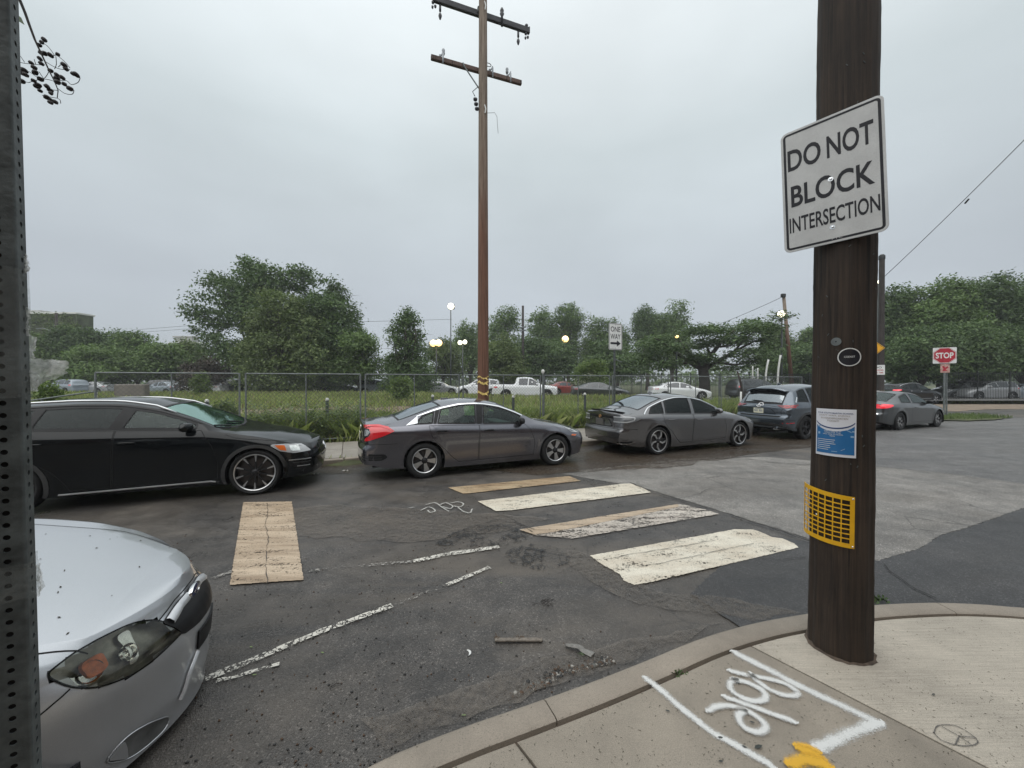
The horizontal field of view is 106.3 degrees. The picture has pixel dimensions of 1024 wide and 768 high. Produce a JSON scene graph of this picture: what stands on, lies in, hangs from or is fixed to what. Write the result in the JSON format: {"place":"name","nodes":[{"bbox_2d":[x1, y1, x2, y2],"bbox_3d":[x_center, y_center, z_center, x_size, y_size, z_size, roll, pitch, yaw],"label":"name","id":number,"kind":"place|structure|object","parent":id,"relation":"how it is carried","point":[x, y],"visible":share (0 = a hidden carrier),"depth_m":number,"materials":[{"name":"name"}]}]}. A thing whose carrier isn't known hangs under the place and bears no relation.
{"place":"outdoors","nodes":[
{"label":"outdoors","id":0,"kind":"place"},
{"bbox_2d":[19,0,79,104],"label":"hanging branch","id":1,"kind":"object","parent":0,"point":[57,78],"visible":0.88,"depth_m":1.24,"materials":[{"name":"green plant"}]},
{"bbox_2d":[325,428,593,458],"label":"sidewalk","id":2,"kind":"structure","parent":0,"point":[342,449],"depth_m":9.31,"materials":[{"name":"concrete"}]},
{"bbox_2d":[431,0,529,414],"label":"utility pole","id":3,"kind":"object","parent":2,"relation":"on","point":[484,17],"visible":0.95,"depth_m":9.76,"materials":[{"name":"brown wood"}]},
{"bbox_2d":[613,350,621,402],"bbox_3d":[3.042,-0.067,11.079,0.237,3.280,0.062,0,0,0],"label":"sign post","id":4,"kind":"object","parent":2,"relation":"on","point":[614,370],"visible":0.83,"depth_m":11.06,"materials":[{"name":"metal"}]},
{"bbox_2d":[609,323,621,349],"bbox_3d":[2.975,-1.363,11.031,0.510,0.762,0.012,0,1,-28],"label":"street sign","id":5,"kind":"object","parent":4,"relation":"attached to","point":[615,336],"visible":1,"depth_m":11.03,"materials":[{"name":"metal"}]},
{"bbox_2d":[19,0,1023,381],"label":"sky","id":6,"kind":"structure","parent":0,"point":[635,158],"materials":[{"name":"grey"}]},
{"bbox_2d":[31,381,1018,465],"bbox_3d":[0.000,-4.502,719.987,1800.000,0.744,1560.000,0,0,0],"label":"ground","id":7,"kind":"structure","parent":0,"point":[352,462],"depth_m":28.15,"materials":[{"name":"soil"}]},
{"bbox_2d":[29,331,60,383],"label":"tree","id":8,"kind":"object","parent":7,"relation":"on","point":[41,348],"visible":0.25,"depth_m":49.23,"materials":[{"name":"green plant"}]},
{"bbox_2d":[30,379,74,401],"bbox_3d":[-16.908,0.744,13.944,1.292,1.868,1.232,0,0,0],"label":"shrub","id":9,"kind":"object","parent":7,"relation":"on","point":[46,391],"visible":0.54,"depth_m":13.88,"materials":[{"name":"green plant"}]},
{"bbox_2d":[28,310,94,389],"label":"ivy building","id":10,"kind":"structure","parent":7,"relation":"on","point":[40,319],"depth_m":61.91,"materials":[{"name":"green plant"}]},
{"bbox_2d":[36,323,87,376],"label":"tree","id":11,"kind":"object","parent":7,"relation":"on","point":[58,337],"visible":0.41,"depth_m":49.77,"materials":[{"name":"green plant"}]},
{"bbox_2d":[41,342,137,383],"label":"tree","id":12,"kind":"object","parent":7,"relation":"on","point":[87,362],"visible":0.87,"depth_m":44.54,"materials":[{"name":"green plant"}]},
{"bbox_2d":[64,324,125,359],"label":"tree","id":13,"kind":"object","parent":7,"relation":"on","point":[93,336],"visible":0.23,"depth_m":50.66,"materials":[{"name":"green plant"}]},
{"bbox_2d":[102,327,158,383],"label":"tree","id":14,"kind":"object","parent":7,"relation":"on","point":[130,341],"visible":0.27,"depth_m":50.20,"materials":[{"name":"green plant"}]},
{"bbox_2d":[114,384,149,396],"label":"wall","id":15,"kind":"structure","parent":7,"relation":"on","point":[136,387],"depth_m":27.26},
{"bbox_2d":[120,340,199,383],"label":"tree","id":16,"kind":"object","parent":7,"relation":"on","point":[161,357],"visible":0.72,"depth_m":46.62,"materials":[{"name":"green plant"}]},
{"bbox_2d":[94,372,240,415],"bbox_3d":[-7.981,0.671,9.007,2.702,1.887,0.040,0,0,-23],"label":"chain link fence","id":17,"kind":"object","parent":7,"relation":"on","point":[151,373],"visible":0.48,"depth_m":8.99,"materials":[{"name":"metal"}]},
{"bbox_2d":[173,336,220,366],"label":"tree","id":18,"kind":"object","parent":7,"relation":"on","point":[186,343],"visible":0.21,"depth_m":51.20,"materials":[{"name":"green plant"}]},
{"bbox_2d":[187,370,213,395],"bbox_3d":[-24.278,0.004,29.913,1.792,2.268,1.705,0,1,30],"label":"shrub","id":19,"kind":"object","parent":7,"relation":"on","point":[202,385],"visible":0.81,"depth_m":29.76,"materials":[{"name":"green plant"}]},
{"bbox_2d":[164,354,240,390],"bbox_3d":[-32.046,-0.850,40.037,5.159,4.572,5.945,0,1,29],"label":"shrub","id":20,"kind":"object","parent":7,"relation":"on","point":[206,366],"visible":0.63,"depth_m":39.49,"materials":[{"name":"green plant"}]},
{"bbox_2d":[173,253,330,382],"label":"tree","id":21,"kind":"object","parent":7,"relation":"on","point":[256,274],"visible":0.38,"depth_m":41.86,"materials":[{"name":"green plant"}]},
{"bbox_2d":[224,284,340,392],"bbox_3d":[-23.061,-4.186,39.047,11.700,11.261,9.315,0,0,0],"label":"tree","id":22,"kind":"object","parent":7,"relation":"on","point":[278,332],"visible":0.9,"depth_m":37.38,"materials":[{"name":"green plant"}]},
{"bbox_2d":[245,373,360,439],"bbox_3d":[-5.414,0.662,10.099,2.702,1.887,0.043,0,0,-23],"label":"chain link fence","id":23,"kind":"object","parent":7,"relation":"on","point":[305,392],"visible":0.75,"depth_m":10.09,"materials":[{"name":"metal"}]},
{"bbox_2d":[241,397,371,440],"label":"tall weeds","id":24,"kind":"object","parent":7,"relation":"on","point":[309,416],"visible":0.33,"depth_m":10.72,"materials":[{"name":"green plant"}]},
{"bbox_2d":[275,273,373,391],"bbox_3d":[-20.173,-5.162,40.822,10.394,13.183,7.946,0,0,0],"label":"tree","id":25,"kind":"object","parent":7,"relation":"on","point":[332,307],"visible":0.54,"depth_m":39.52,"materials":[{"name":"green plant"}]},
{"bbox_2d":[323,328,391,391],"bbox_3d":[-15.309,-2.082,39.037,8.026,7.053,5.661,0,0,0],"label":"tree","id":26,"kind":"object","parent":7,"relation":"on","point":[355,345],"visible":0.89,"depth_m":38.12,"materials":[{"name":"green plant"}]},
{"bbox_2d":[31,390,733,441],"bbox_3d":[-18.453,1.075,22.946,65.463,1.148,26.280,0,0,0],"label":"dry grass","id":27,"kind":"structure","parent":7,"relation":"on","point":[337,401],"depth_m":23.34,"materials":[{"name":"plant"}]},
{"bbox_2d":[31,389,736,436],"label":"grass","id":28,"kind":"structure","parent":7,"relation":"on","point":[427,397],"depth_m":24.88,"materials":[{"name":"green plant"}]},
{"bbox_2d":[381,375,421,401],"bbox_3d":[-6.928,0.313,24.035,2.221,1.963,2.061,0,1,39],"label":"shrub","id":29,"kind":"object","parent":7,"relation":"on","point":[397,387],"visible":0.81,"depth_m":23.70,"materials":[{"name":"green plant"}]},
{"bbox_2d":[374,304,439,393],"bbox_3d":[-9.873,-2.910,36.866,6.915,9.615,5.067,0,0,0],"label":"tree","id":30,"kind":"object","parent":7,"relation":"on","point":[409,344],"visible":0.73,"depth_m":36.29,"materials":[{"name":"green plant"}]},
{"bbox_2d":[365,374,459,417],"bbox_3d":[-2.841,0.653,11.177,2.702,1.887,0.040,0,0,-23],"label":"chain link fence","id":31,"kind":"object","parent":7,"relation":"on","point":[458,376],"visible":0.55,"depth_m":11.09,"materials":[{"name":"metal"}]},
{"bbox_2d":[422,335,471,380],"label":"tree","id":32,"kind":"object","parent":7,"relation":"on","point":[443,358],"visible":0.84,"depth_m":59.27,"materials":[{"name":"green plant"}]},
{"bbox_2d":[451,317,477,383],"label":"tree","id":33,"kind":"object","parent":7,"relation":"on","point":[470,350],"visible":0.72,"depth_m":70.38,"materials":[{"name":"green plant"}]},
{"bbox_2d":[243,395,739,441],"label":"tall grass","id":34,"kind":"structure","parent":7,"relation":"on","point":[576,418],"depth_m":12.83,"materials":[{"name":"green plant"}]},
{"bbox_2d":[462,374,540,417],"bbox_3d":[-0.275,0.644,12.273,2.702,1.887,0.044,0,1,-23],"label":"chain link fence","id":35,"kind":"object","parent":7,"relation":"on","point":[463,380],"visible":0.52,"depth_m":12.36,"materials":[{"name":"metal"}]},
{"bbox_2d":[475,331,530,383],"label":"tree","id":36,"kind":"object","parent":7,"relation":"on","point":[502,359],"visible":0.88,"depth_m":48.47,"materials":[{"name":"green plant"}]},
{"bbox_2d":[488,303,526,383],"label":"tree","id":37,"kind":"object","parent":7,"relation":"on","point":[499,325],"visible":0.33,"depth_m":71.33,"materials":[{"name":"green plant"}]},
{"bbox_2d":[518,304,567,384],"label":"tree","id":38,"kind":"object","parent":7,"relation":"on","point":[542,325],"visible":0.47,"depth_m":73.12,"materials":[{"name":"green plant"}]},
{"bbox_2d":[513,336,583,383],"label":"tree","id":39,"kind":"object","parent":7,"relation":"on","point":[537,354],"visible":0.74,"depth_m":56.53,"materials":[{"name":"green plant"}]},
{"bbox_2d":[121,348,1018,385],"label":"distant woods","id":40,"kind":"object","parent":7,"relation":"on","point":[656,379],"visible":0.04,"depth_m":148.37,"materials":[{"name":"green plant"}]},
{"bbox_2d":[550,301,589,381],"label":"tree","id":41,"kind":"object","parent":7,"relation":"on","point":[571,323],"visible":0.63,"depth_m":74.93,"materials":[{"name":"green plant"}]},
{"bbox_2d":[544,375,609,427],"bbox_3d":[2.297,0.635,13.354,2.702,1.887,0.042,0,1,-23],"label":"chain link fence","id":42,"kind":"object","parent":7,"relation":"on","point":[575,394],"visible":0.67,"depth_m":13.31,"materials":[{"name":"metal"}]},
{"bbox_2d":[566,357,612,385],"bbox_3d":[6.788,-0.394,33.065,4.156,3.776,3.615,0,0,0],"label":"bush","id":43,"kind":"object","parent":7,"relation":"on","point":[591,367],"visible":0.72,"depth_m":32.50,"materials":[{"name":"green plant"}]},
{"bbox_2d":[575,312,611,365],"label":"tree","id":44,"kind":"object","parent":7,"relation":"on","point":[596,332],"visible":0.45,"depth_m":72.91,"materials":[{"name":"green plant"}]},
{"bbox_2d":[573,336,652,382],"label":"tree","id":45,"kind":"object","parent":7,"relation":"on","point":[603,351],"visible":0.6,"depth_m":54.02,"materials":[{"name":"green plant"}]},
{"bbox_2d":[627,303,666,389],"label":"tree","id":46,"kind":"object","parent":7,"relation":"on","point":[641,321],"visible":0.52,"depth_m":71.04,"materials":[{"name":"green plant"}]},
{"bbox_2d":[646,298,694,380],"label":"tree","id":47,"kind":"object","parent":7,"relation":"on","point":[672,322],"visible":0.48,"depth_m":69.01,"materials":[{"name":"green plant"}]},
{"bbox_2d":[670,376,719,407],"bbox_3d":[7.430,0.617,15.542,2.702,1.887,0.040,0,0,-23],"label":"chain link fence","id":48,"kind":"object","parent":7,"relation":"on","point":[696,387],"visible":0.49,"depth_m":15.61,"materials":[{"name":"metal"}]},
{"bbox_2d":[623,309,799,390],"bbox_3d":[19.106,-2.777,37.946,16.161,8.712,9.382,0,0,0],"label":"tree","id":49,"kind":"object","parent":7,"relation":"on","point":[701,363],"visible":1,"depth_m":36.68,"materials":[{"name":"green plant"}]},
{"bbox_2d":[752,322,795,381],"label":"tree","id":50,"kind":"object","parent":7,"relation":"on","point":[779,338],"visible":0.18,"depth_m":61.08,"materials":[{"name":"green plant"}]},
{"bbox_2d":[754,341,812,384],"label":"tree","id":51,"kind":"object","parent":7,"relation":"on","point":[801,355],"visible":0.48,"depth_m":45.07,"materials":[{"name":"green plant"}]},
{"bbox_2d":[780,294,793,383],"bbox_3d":[27.189,-4.437,37.929,1.356,8.911,0.392,0,0,-3],"label":"utility pole","id":52,"kind":"object","parent":7,"relation":"on","point":[788,348],"visible":0.9,"depth_m":37.84,"materials":[{"name":"brown wood"}]},
{"bbox_2d":[885,281,931,365],"bbox_3d":[40.486,-4.664,39.761,7.057,12.206,5.653,0,0,0],"label":"tree","id":53,"kind":"object","parent":7,"relation":"on","point":[896,310],"visible":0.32,"depth_m":38.89,"materials":[{"name":"green plant"}]},
{"bbox_2d":[889,272,996,396],"bbox_3d":[42.371,-4.696,37.682,8.634,12.304,6.589,0,0,0],"label":"tree","id":54,"kind":"object","parent":7,"relation":"on","point":[947,302],"visible":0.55,"depth_m":36.69,"materials":[{"name":"green plant"}]},
{"bbox_2d":[885,321,1005,385],"bbox_3d":[37.499,-2.117,35.000,8.554,7.190,7.544,0,0,0],"label":"tree","id":55,"kind":"object","parent":7,"relation":"on","point":[913,348],"visible":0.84,"depth_m":33.91,"materials":[{"name":"green plant"}]},
{"bbox_2d":[935,318,1023,380],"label":"tree","id":56,"kind":"object","parent":7,"relation":"on","point":[998,360],"visible":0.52,"depth_m":32.88,"materials":[{"name":"green plant"}]},
{"bbox_2d":[961,267,1023,333],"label":"tree","id":57,"kind":"object","parent":7,"relation":"on","point":[1006,302],"visible":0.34,"depth_m":36.46,"materials":[{"name":"green plant"}]},
{"bbox_2d":[980,321,1023,382],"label":"tree","id":58,"kind":"object","parent":7,"relation":"on","point":[1019,347],"visible":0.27,"depth_m":34.09,"materials":[{"name":"green plant"}]},
{"bbox_2d":[34,403,1023,767],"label":"road","id":59,"kind":"structure","parent":0,"point":[194,525],"depth_m":3.05,"materials":[{"name":"grey asphalt"}]},
{"bbox_2d":[34,518,212,767],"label":"parked car","id":60,"kind":"object","parent":59,"relation":"on","point":[124,616],"visible":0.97,"depth_m":1.80,"materials":[{"name":"silver metal"}]},
{"bbox_2d":[31,396,325,507],"bbox_3d":[-5.617,0.961,6.284,4.652,1.514,2.151,0,1,-20],"label":"parked car","id":61,"kind":"object","parent":59,"relation":"on","point":[91,446],"visible":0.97,"depth_m":5.56,"materials":[{"name":"black paint"}]},
{"bbox_2d":[230,501,303,584],"bbox_3d":[-2.847,1.720,4.491,0.600,0.001,2.937,0,1,-33],"label":"stop bar","id":62,"kind":"object","parent":59,"relation":"on","point":[289,555],"visible":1,"depth_m":4.07,"materials":[{"name":"beige paint"}]},
{"bbox_2d":[205,603,392,680],"bbox_3d":[-1.381,1.735,2.648,1.146,0.001,0.085,0,1,-40],"label":"lane line","id":63,"kind":"object","parent":59,"relation":"on","point":[282,646],"visible":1,"depth_m":2.61,"materials":[{"name":"paint"}]},
{"bbox_2d":[289,505,545,541],"bbox_3d":[-1.605,1.719,4.780,4.117,0.001,1.147,0,0,8],"label":"silt wash","id":64,"kind":"object","parent":59,"relation":"on","point":[376,516],"visible":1,"depth_m":4.83},
{"bbox_2d":[358,398,581,477],"bbox_3d":[-0.762,0.993,8.215,4.710,1.418,2.068,0,1,-23],"label":"parked car","id":65,"kind":"object","parent":59,"relation":"on","point":[418,441],"visible":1,"depth_m":7.30,"materials":[{"name":"grey metal"}]},
{"bbox_2d":[167,478,806,765],"bbox_3d":[-0.203,1.729,4.363,10.706,0.017,5.209,0,0,0],"label":"loose grit","id":66,"kind":"object","parent":59,"relation":"on","point":[287,749],"visible":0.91,"depth_m":2.19,"materials":[{"name":"grey gravel"}]},
{"bbox_2d":[448,476,579,493],"bbox_3d":[0.086,1.703,6.510,2.265,0.001,0.442,0,1,-20],"label":"crosswalk bar","id":67,"kind":"object","parent":59,"relation":"on","point":[500,486],"visible":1,"depth_m":6.51,"materials":[{"name":"paint"}]},
{"bbox_2d":[367,633,696,729],"bbox_3d":[0.435,1.739,2.408,2.581,0.001,0.260,0,1,-23],"label":"silt wash","id":68,"kind":"object","parent":59,"relation":"on","point":[455,694],"visible":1,"depth_m":2.15},
{"bbox_2d":[505,652,615,700],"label":"kerb gravel","id":69,"kind":"structure","parent":59,"relation":"on","point":[558,674],"depth_m":2.31,"materials":[{"name":"grey gravel"}]},
{"bbox_2d":[478,484,649,510],"bbox_3d":[0.882,1.708,5.847,2.753,0.001,0.585,0,1,-22],"label":"crosswalk bar","id":70,"kind":"object","parent":59,"relation":"on","point":[560,497],"visible":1,"depth_m":5.78,"materials":[{"name":"beige paint"}]},
{"bbox_2d":[301,426,880,475],"bbox_3d":[-2.841,1.701,6.867,40.274,0.001,3.083,0,1,-23],"label":"gutter silt","id":71,"kind":"object","parent":59,"relation":"on","point":[685,456],"visible":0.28,"depth_m":8.69,"materials":[{"name":"grey soil"}]},
{"bbox_2d":[585,391,753,454],"bbox_3d":[4.386,0.934,10.520,4.879,1.496,2.110,0,1,-23],"label":"parked car","id":72,"kind":"object","parent":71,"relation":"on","point":[653,423],"visible":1,"depth_m":9.52,"materials":[{"name":"grey paint"}]},
{"bbox_2d":[520,504,678,533],"bbox_3d":[1.267,1.713,4.901,2.458,0.001,0.225,0,1,-22],"label":"crosswalk bar","id":73,"kind":"object","parent":59,"relation":"on","point":[557,526],"visible":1,"depth_m":4.79,"materials":[{"name":"beige paint"}]},
{"bbox_2d":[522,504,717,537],"bbox_3d":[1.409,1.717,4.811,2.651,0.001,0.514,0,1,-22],"label":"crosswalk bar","id":74,"kind":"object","parent":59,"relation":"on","point":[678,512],"visible":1,"depth_m":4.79,"materials":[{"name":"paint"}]},
{"bbox_2d":[590,529,797,584],"bbox_3d":[1.940,1.724,3.960,2.242,0.001,0.633,0,1,-20],"label":"crosswalk bar","id":75,"kind":"object","parent":59,"relation":"on","point":[637,574],"visible":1,"depth_m":3.88,"materials":[{"name":"beige paint"}]},
{"bbox_2d":[737,383,810,439],"bbox_3d":[9.704,0.811,12.870,4.570,1.704,2.142,0,1,-24],"label":"parked car","id":76,"kind":"object","parent":59,"relation":"on","point":[780,406],"visible":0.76,"depth_m":11.66,"materials":[{"name":"blue paint"}]},
{"bbox_2d":[565,457,1023,560],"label":"road patch","id":77,"kind":"object","parent":59,"relation":"on","point":[915,509],"visible":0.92,"depth_m":6.02,"materials":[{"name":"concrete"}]},
{"bbox_2d":[691,508,1023,626],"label":"road patch","id":78,"kind":"object","parent":59,"relation":"on","point":[982,563],"visible":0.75,"depth_m":3.46,"materials":[{"name":"grey asphalt"}]},
{"bbox_2d":[876,390,943,429],"bbox_3d":[14.734,0.946,14.941,4.501,1.398,2.017,0,1,-22],"label":"parked car","id":79,"kind":"object","parent":59,"relation":"on","point":[897,410],"visible":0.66,"depth_m":13.98,"materials":[{"name":"grey paint"}]},
{"bbox_2d":[885,382,941,403],"bbox_3d":[31.033,0.690,30.117,4.770,1.658,2.180,0,0,-10],"label":"parked car","id":80,"kind":"object","parent":59,"relation":"on","point":[922,391],"visible":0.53,"depth_m":29.31,"materials":[{"name":"black paint"}]},
{"bbox_2d":[876,418,1023,483],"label":"road patch","id":81,"kind":"object","parent":59,"relation":"on","point":[991,449],"visible":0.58,"depth_m":10.01,"materials":[{"name":"grey asphalt"}]},
{"bbox_2d":[944,416,1009,420],"bbox_3d":[21.150,1.570,17.970,5.700,0.001,2.712,0,0,0],"label":"traffic island","id":82,"kind":"object","parent":59,"relation":"on","point":[993,418],"depth_m":17.07,"materials":[{"name":"concrete"}]},
{"bbox_2d":[943,363,947,415],"bbox_3d":[20.800,0.017,18.428,0.251,3.200,0.072,0,1,-18],"label":"sign post","id":83,"kind":"object","parent":82,"relation":"on","point":[945,378],"visible":0.65,"depth_m":18.40,"materials":[{"name":"metal"}]},
{"bbox_2d":[933,347,956,363],"bbox_3d":[20.669,-1.364,18.348,0.011,0.760,0.760,0,1,-42],"label":"stop sign","id":84,"kind":"object","parent":83,"relation":"attached to","point":[945,355],"visible":1,"depth_m":18.33,"materials":[{"name":"metal"}]},
{"bbox_2d":[944,412,1012,418],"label":"island grass","id":85,"kind":"structure","parent":82,"relation":"on","point":[966,416],"depth_m":17.80,"materials":[{"name":"green plant"}]},
{"bbox_2d":[368,603,1023,767],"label":"sidewalk","id":86,"kind":"structure","parent":0,"point":[674,734],"depth_m":1.93,"materials":[{"name":"concrete"}]},
{"bbox_2d":[0,0,41,767],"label":"perforated post","id":87,"kind":"object","parent":86,"relation":"on","point":[20,731],"visible":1,"depth_m":0.80,"materials":[{"name":"metal"}]},
{"bbox_2d":[24,255,68,596],"bbox_3d":[-1.035,0.095,0.849,0.108,0.769,0.040,0,0,0],"label":"torn film","id":88,"kind":"object","parent":87,"relation":"attached to","point":[35,384],"visible":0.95,"depth_m":0.85,"materials":[{"name":"white plastic"}]},
{"bbox_2d":[706,668,800,734],"bbox_3d":[1.258,1.624,1.974,0.361,0.002,0.533,0,1,45],"label":"spray paint number","id":89,"kind":"object","parent":86,"relation":"on","point":[740,713],"visible":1,"depth_m":1.97,"materials":[{"name":"white paint"}]},
{"bbox_2d":[641,649,884,767],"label":"spray paint outline","id":90,"kind":"object","parent":86,"relation":"on","point":[870,723],"visible":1,"depth_m":1.84,"materials":[{"name":"white paint"}]},
{"bbox_2d":[783,741,834,767],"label":"yellow spray blotch","id":91,"kind":"object","parent":86,"relation":"on","point":[812,756],"visible":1,"depth_m":1.66,"materials":[{"name":"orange paint"}]},
{"bbox_2d":[804,0,881,665],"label":"utility pole","id":92,"kind":"object","parent":86,"relation":"on","point":[841,607],"visible":0.8,"depth_m":2.25,"materials":[{"name":"wood"}]},
{"bbox_2d":[804,482,854,548],"bbox_3d":[1.912,0.796,2.350,0.069,0.323,0.283,0,1,-19],"label":"grid panel","id":93,"kind":"object","parent":92,"relation":"attached to","point":[850,545],"visible":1,"depth_m":2.29,"materials":[{"name":"yellow plastic"}]},
{"bbox_2d":[781,95,888,252],"bbox_3d":[1.895,-1.219,2.284,0.011,0.776,0.502,0,1,-43],"label":"street sign","id":94,"kind":"object","parent":92,"relation":"attached to","point":[834,179],"visible":1,"depth_m":2.27,"materials":[{"name":"metal"}]},
{"bbox_2d":[816,408,856,457],"bbox_3d":[1.927,0.290,2.293,0.035,0.281,0.191,0,1,-36],"label":"poster","id":95,"kind":"object","parent":92,"relation":"attached to","point":[835,432],"visible":1,"depth_m":2.27,"materials":[{"name":"paper"}]},
{"bbox_2d":[837,348,860,365],"bbox_3d":[1.971,-0.157,2.243,0.107,0.107,0.010,0,1,30],"label":"round sticker","id":96,"kind":"object","parent":92,"relation":"attached to","point":[844,356],"visible":1,"depth_m":2.24,"materials":[{"name":"black plastic"}]},
{"bbox_2d":[444,394,1023,400],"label":"road","id":97,"kind":"structure","parent":0,"point":[984,399],"depth_m":30.19,"materials":[{"name":"grey asphalt"}]},
{"bbox_2d":[43,379,88,391],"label":"parked car","id":98,"kind":"object","parent":97,"relation":"on","point":[74,384],"visible":0.53,"depth_m":41.16,"materials":[{"name":"white paint"}]},
{"bbox_2d":[492,377,557,396],"bbox_3d":[1.039,0.314,31.503,5.391,1.787,2.159,0,0,0],"label":"parked pickup","id":99,"kind":"object","parent":97,"relation":"on","point":[508,389],"visible":0.59,"depth_m":30.60,"materials":[{"name":"white paint"}]},
{"bbox_2d":[570,382,629,397],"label":"parked car","id":100,"kind":"object","parent":97,"relation":"on","point":[583,386],"visible":0.56,"depth_m":29.71,"materials":[{"name":"grey paint"}]},
{"bbox_2d":[545,372,811,396],"bbox_3d":[16.485,0.103,34.403,27.042,2.260,0.060,0,0,2],"label":"iron fence","id":101,"kind":"object","parent":97,"relation":"on","point":[712,374],"visible":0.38,"depth_m":34.40,"materials":[{"name":"black metal"}]},
{"bbox_2d":[647,382,711,398],"bbox_3d":[13.040,0.513,30.009,4.629,1.415,2.067,0,0,4],"label":"parked car","id":102,"kind":"object","parent":97,"relation":"on","point":[680,391],"visible":0.62,"depth_m":29.18,"materials":[{"name":"white paint"}]},
{"bbox_2d":[725,378,770,397],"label":"parked car","id":103,"kind":"object","parent":97,"relation":"on","point":[729,393],"visible":0.36,"depth_m":30.23,"materials":[{"name":"grey paint"}]},
{"bbox_2d":[945,371,1022,398],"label":"iron fence","id":104,"kind":"object","parent":97,"relation":"on","point":[1009,382],"visible":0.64,"depth_m":31.00,"materials":[{"name":"black metal"}]},
{"bbox_2d":[955,380,1020,397],"bbox_3d":[41.180,0.531,33.505,4.599,1.679,2.159,0,0,2],"label":"parked car","id":105,"kind":"object","parent":97,"relation":"on","point":[984,387],"visible":0.45,"depth_m":32.67,"materials":[{"name":"grey paint"}]},
{"bbox_2d":[934,404,1023,410],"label":"pavement","id":106,"kind":"structure","parent":0,"point":[959,407],"depth_m":26.21,"materials":[{"name":"grey concrete"}]},
{"bbox_2d":[877,254,885,389],"bbox_3d":[23.540,-3.344,24.473,0.340,9.820,0.340,0,0,0],"label":"utility pole","id":107,"kind":"object","parent":106,"relation":"on","point":[881,332],"visible":0.88,"depth_m":24.36,"materials":[{"name":"black metal"}]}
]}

